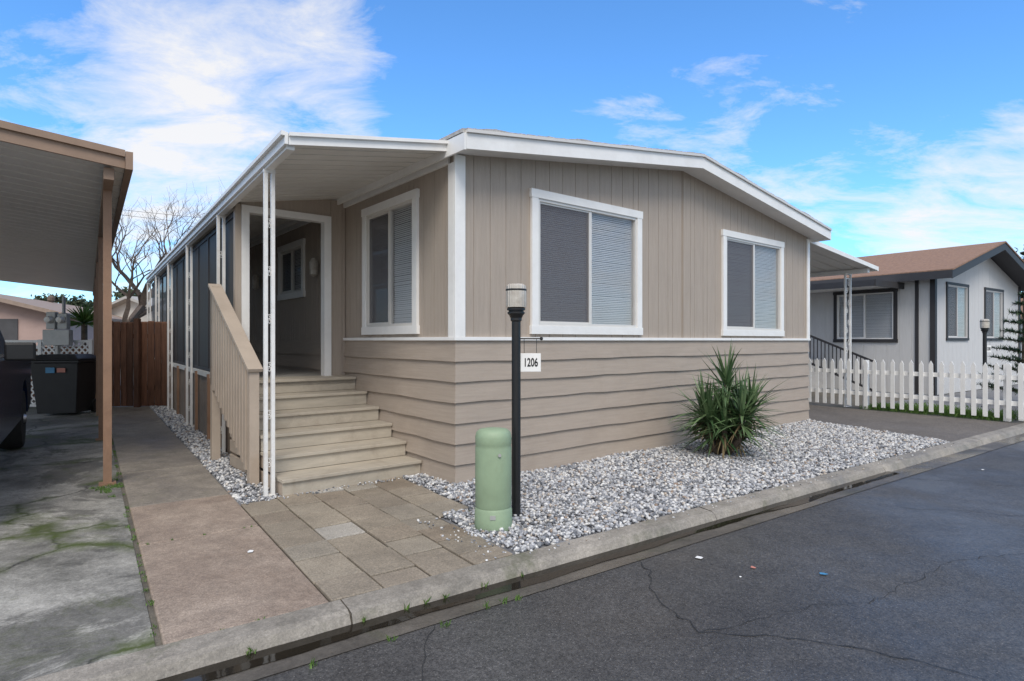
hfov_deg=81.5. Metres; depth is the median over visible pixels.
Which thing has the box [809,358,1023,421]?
picket fence
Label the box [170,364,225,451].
panels
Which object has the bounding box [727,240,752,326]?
insect screen
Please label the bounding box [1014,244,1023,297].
leafy tree
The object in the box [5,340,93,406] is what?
lattice fence
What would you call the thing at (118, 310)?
walls
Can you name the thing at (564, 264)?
insect screen
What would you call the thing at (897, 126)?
sky
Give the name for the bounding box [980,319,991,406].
lamp post
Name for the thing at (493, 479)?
utility pedestal
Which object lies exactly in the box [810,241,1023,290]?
roof
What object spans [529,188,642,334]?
window
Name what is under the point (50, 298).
roof vent
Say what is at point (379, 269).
insect screen
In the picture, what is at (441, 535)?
loose gravel
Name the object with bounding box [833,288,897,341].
side window
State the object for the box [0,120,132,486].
neighbour carport
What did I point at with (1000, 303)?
window
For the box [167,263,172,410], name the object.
awning post
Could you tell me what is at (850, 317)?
carport post
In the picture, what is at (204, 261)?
porch screens
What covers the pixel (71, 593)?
driveway
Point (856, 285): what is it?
porch
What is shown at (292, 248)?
porch window
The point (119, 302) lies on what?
roof
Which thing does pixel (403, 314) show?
blinds
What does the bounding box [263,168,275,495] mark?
awning post
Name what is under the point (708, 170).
roof
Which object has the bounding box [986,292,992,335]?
insect screen
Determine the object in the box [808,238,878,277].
carport awning
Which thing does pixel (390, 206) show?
side window
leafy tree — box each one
[30,293,92,308]
[88,286,151,307]
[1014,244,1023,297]
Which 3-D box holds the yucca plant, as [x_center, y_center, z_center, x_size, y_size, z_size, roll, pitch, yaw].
[2.656,0.711,7.271,1.489,1.485,1.556,0,0,33]
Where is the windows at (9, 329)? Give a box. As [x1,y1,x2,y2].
[0,319,17,342]
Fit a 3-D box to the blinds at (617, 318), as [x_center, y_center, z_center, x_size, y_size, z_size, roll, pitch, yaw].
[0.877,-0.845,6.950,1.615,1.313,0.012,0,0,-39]
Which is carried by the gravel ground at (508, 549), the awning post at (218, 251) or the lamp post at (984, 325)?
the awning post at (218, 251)
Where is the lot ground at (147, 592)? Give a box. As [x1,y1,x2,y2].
[31,368,1023,646]
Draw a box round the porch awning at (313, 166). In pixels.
[145,130,447,282]
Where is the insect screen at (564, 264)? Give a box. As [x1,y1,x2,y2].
[540,204,588,321]
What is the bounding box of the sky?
[0,0,1023,301]
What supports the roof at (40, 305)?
on the walls at (31, 324)
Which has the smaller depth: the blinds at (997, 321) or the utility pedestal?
the utility pedestal
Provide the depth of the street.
3.20 m
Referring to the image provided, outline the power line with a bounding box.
[127,210,200,222]
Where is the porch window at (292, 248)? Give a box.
[277,238,305,300]
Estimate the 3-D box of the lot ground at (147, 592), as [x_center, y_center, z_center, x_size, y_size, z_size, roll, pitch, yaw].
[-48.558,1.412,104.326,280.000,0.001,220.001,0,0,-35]
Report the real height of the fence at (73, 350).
1.250 m
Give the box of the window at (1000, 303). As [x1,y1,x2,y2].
[984,287,1003,340]
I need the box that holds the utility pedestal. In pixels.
[474,427,511,531]
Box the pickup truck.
[0,331,35,448]
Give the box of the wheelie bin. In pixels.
[31,354,95,413]
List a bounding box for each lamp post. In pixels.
[506,283,542,516]
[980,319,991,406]
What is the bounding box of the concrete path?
[112,404,327,644]
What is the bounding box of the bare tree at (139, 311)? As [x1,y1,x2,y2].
[112,176,222,367]
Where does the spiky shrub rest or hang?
on the lot ground at (147, 592)
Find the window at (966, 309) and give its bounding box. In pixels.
[946,281,968,340]
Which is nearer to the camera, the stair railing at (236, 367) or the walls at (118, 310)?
the stair railing at (236, 367)
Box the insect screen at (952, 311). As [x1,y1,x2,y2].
[948,287,956,335]
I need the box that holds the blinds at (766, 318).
[755,246,775,328]
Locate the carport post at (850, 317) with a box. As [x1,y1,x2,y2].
[844,273,851,406]
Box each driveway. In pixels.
[0,403,155,680]
[809,405,1018,441]
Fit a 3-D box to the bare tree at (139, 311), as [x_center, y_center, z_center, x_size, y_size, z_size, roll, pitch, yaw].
[-17.057,-3.424,30.805,8.736,9.772,9.230,0,0,0]
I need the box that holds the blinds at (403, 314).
[394,205,411,323]
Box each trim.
[250,154,810,410]
[915,279,1020,394]
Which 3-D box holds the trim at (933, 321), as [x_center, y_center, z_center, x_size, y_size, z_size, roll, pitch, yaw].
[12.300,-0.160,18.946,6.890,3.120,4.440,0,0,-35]
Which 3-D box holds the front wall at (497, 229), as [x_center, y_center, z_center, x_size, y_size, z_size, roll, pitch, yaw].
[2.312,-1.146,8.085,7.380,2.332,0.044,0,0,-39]
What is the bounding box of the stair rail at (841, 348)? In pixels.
[810,335,876,390]
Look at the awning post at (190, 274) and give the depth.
9.57 m
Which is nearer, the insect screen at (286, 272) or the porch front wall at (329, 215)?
the porch front wall at (329, 215)
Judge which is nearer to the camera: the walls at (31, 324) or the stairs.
the stairs
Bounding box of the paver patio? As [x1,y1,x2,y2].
[241,477,512,601]
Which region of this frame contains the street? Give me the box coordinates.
[254,441,1023,680]
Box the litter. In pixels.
[248,469,983,576]
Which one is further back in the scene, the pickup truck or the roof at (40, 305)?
the roof at (40, 305)
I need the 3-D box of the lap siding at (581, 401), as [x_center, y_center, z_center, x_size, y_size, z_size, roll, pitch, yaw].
[2.320,0.700,8.045,7.418,1.413,0.040,0,0,-39]
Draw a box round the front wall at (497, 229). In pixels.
[458,154,807,337]
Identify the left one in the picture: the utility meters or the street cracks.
the utility meters
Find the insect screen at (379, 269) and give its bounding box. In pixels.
[370,213,387,322]
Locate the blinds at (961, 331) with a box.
[958,288,964,336]
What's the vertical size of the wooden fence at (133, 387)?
1.860 m
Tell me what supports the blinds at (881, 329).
attached to the side window at (837, 316)
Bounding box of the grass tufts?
[88,441,523,668]
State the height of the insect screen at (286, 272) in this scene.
0.630 m
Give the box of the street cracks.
[417,478,1020,680]
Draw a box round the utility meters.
[43,296,72,353]
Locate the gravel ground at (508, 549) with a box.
[147,404,931,554]
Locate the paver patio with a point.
(385, 514)
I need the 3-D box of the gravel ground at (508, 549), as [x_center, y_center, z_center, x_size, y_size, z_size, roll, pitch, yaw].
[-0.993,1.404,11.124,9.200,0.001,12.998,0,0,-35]
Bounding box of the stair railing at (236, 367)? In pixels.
[208,283,262,484]
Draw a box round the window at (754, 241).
[721,229,784,335]
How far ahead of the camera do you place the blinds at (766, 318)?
9.56 m
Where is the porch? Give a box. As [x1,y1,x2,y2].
[810,279,903,387]
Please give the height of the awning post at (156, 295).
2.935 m
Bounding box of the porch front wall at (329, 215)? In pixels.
[233,200,344,375]
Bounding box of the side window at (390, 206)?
[361,188,419,334]
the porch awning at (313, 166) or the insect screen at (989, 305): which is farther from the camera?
the insect screen at (989, 305)
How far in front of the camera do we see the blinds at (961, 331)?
16.37 m
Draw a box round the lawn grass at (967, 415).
[859,401,1017,421]
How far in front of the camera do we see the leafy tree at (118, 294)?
41.34 m
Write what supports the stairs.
on the gravel ground at (508, 549)
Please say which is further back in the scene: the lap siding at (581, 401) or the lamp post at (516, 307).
the lap siding at (581, 401)
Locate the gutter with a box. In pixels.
[208,433,1023,680]
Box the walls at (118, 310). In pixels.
[112,301,151,321]
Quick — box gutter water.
[156,471,898,680]
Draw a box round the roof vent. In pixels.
[47,295,54,302]
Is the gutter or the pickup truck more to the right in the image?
the gutter
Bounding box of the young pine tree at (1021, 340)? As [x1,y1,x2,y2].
[976,291,1023,394]
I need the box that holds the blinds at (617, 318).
[592,214,630,324]
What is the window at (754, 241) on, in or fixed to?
attached to the front wall at (497, 229)
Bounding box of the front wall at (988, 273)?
[937,258,1017,394]
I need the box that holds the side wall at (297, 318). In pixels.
[250,155,453,339]
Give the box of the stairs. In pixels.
[230,375,421,495]
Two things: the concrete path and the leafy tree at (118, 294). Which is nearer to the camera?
the concrete path
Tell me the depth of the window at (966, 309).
16.29 m
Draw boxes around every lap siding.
[250,340,455,483]
[455,341,809,482]
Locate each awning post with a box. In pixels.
[147,283,150,392]
[155,275,159,321]
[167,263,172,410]
[185,245,192,425]
[216,214,225,452]
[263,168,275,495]
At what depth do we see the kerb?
3.37 m
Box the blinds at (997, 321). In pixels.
[994,293,999,336]
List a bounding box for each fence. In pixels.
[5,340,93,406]
[31,347,87,397]
[112,318,169,406]
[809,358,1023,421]
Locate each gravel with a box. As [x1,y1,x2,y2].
[241,443,954,560]
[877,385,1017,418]
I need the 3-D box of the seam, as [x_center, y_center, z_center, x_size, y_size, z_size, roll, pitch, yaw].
[2.329,-1.158,8.065,0.024,2.244,0.008,0,0,-39]
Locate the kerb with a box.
[25,423,1023,680]
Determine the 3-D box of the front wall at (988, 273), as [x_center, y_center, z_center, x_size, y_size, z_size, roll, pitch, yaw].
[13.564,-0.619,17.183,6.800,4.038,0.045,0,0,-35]
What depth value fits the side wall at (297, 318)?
7.46 m
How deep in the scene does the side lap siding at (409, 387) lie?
6.41 m
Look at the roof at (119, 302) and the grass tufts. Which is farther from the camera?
the roof at (119, 302)
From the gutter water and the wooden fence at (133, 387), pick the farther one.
the wooden fence at (133, 387)
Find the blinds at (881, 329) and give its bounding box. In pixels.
[840,293,891,337]
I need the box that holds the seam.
[683,172,683,337]
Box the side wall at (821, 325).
[809,279,929,394]
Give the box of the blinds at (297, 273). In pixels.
[295,249,300,289]
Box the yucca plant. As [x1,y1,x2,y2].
[668,339,790,458]
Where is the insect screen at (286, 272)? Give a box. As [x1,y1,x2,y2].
[283,253,290,291]
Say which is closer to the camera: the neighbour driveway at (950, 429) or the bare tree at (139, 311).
the neighbour driveway at (950, 429)
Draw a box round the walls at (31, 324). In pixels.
[0,302,120,346]
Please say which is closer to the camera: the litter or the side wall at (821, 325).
the litter
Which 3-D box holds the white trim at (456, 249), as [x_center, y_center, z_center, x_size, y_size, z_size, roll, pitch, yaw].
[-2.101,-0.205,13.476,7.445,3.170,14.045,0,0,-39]
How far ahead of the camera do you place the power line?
42.60 m
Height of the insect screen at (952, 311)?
1.350 m
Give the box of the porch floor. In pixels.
[198,366,354,387]
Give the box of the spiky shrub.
[67,304,92,346]
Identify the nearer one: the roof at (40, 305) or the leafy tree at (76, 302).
the roof at (40, 305)
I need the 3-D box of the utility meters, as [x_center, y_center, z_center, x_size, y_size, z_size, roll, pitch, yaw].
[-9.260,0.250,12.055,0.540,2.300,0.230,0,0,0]
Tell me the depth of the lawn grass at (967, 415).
11.38 m
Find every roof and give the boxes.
[0,294,127,321]
[112,296,151,308]
[250,128,831,242]
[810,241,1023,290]
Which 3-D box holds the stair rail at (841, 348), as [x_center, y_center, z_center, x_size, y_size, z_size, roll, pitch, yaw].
[7.557,0.464,16.994,0.050,1.678,5.310,0,0,-35]
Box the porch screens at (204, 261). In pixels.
[152,212,236,455]
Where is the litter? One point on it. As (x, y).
(699, 557)
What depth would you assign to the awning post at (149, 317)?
15.88 m
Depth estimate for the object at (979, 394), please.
13.92 m

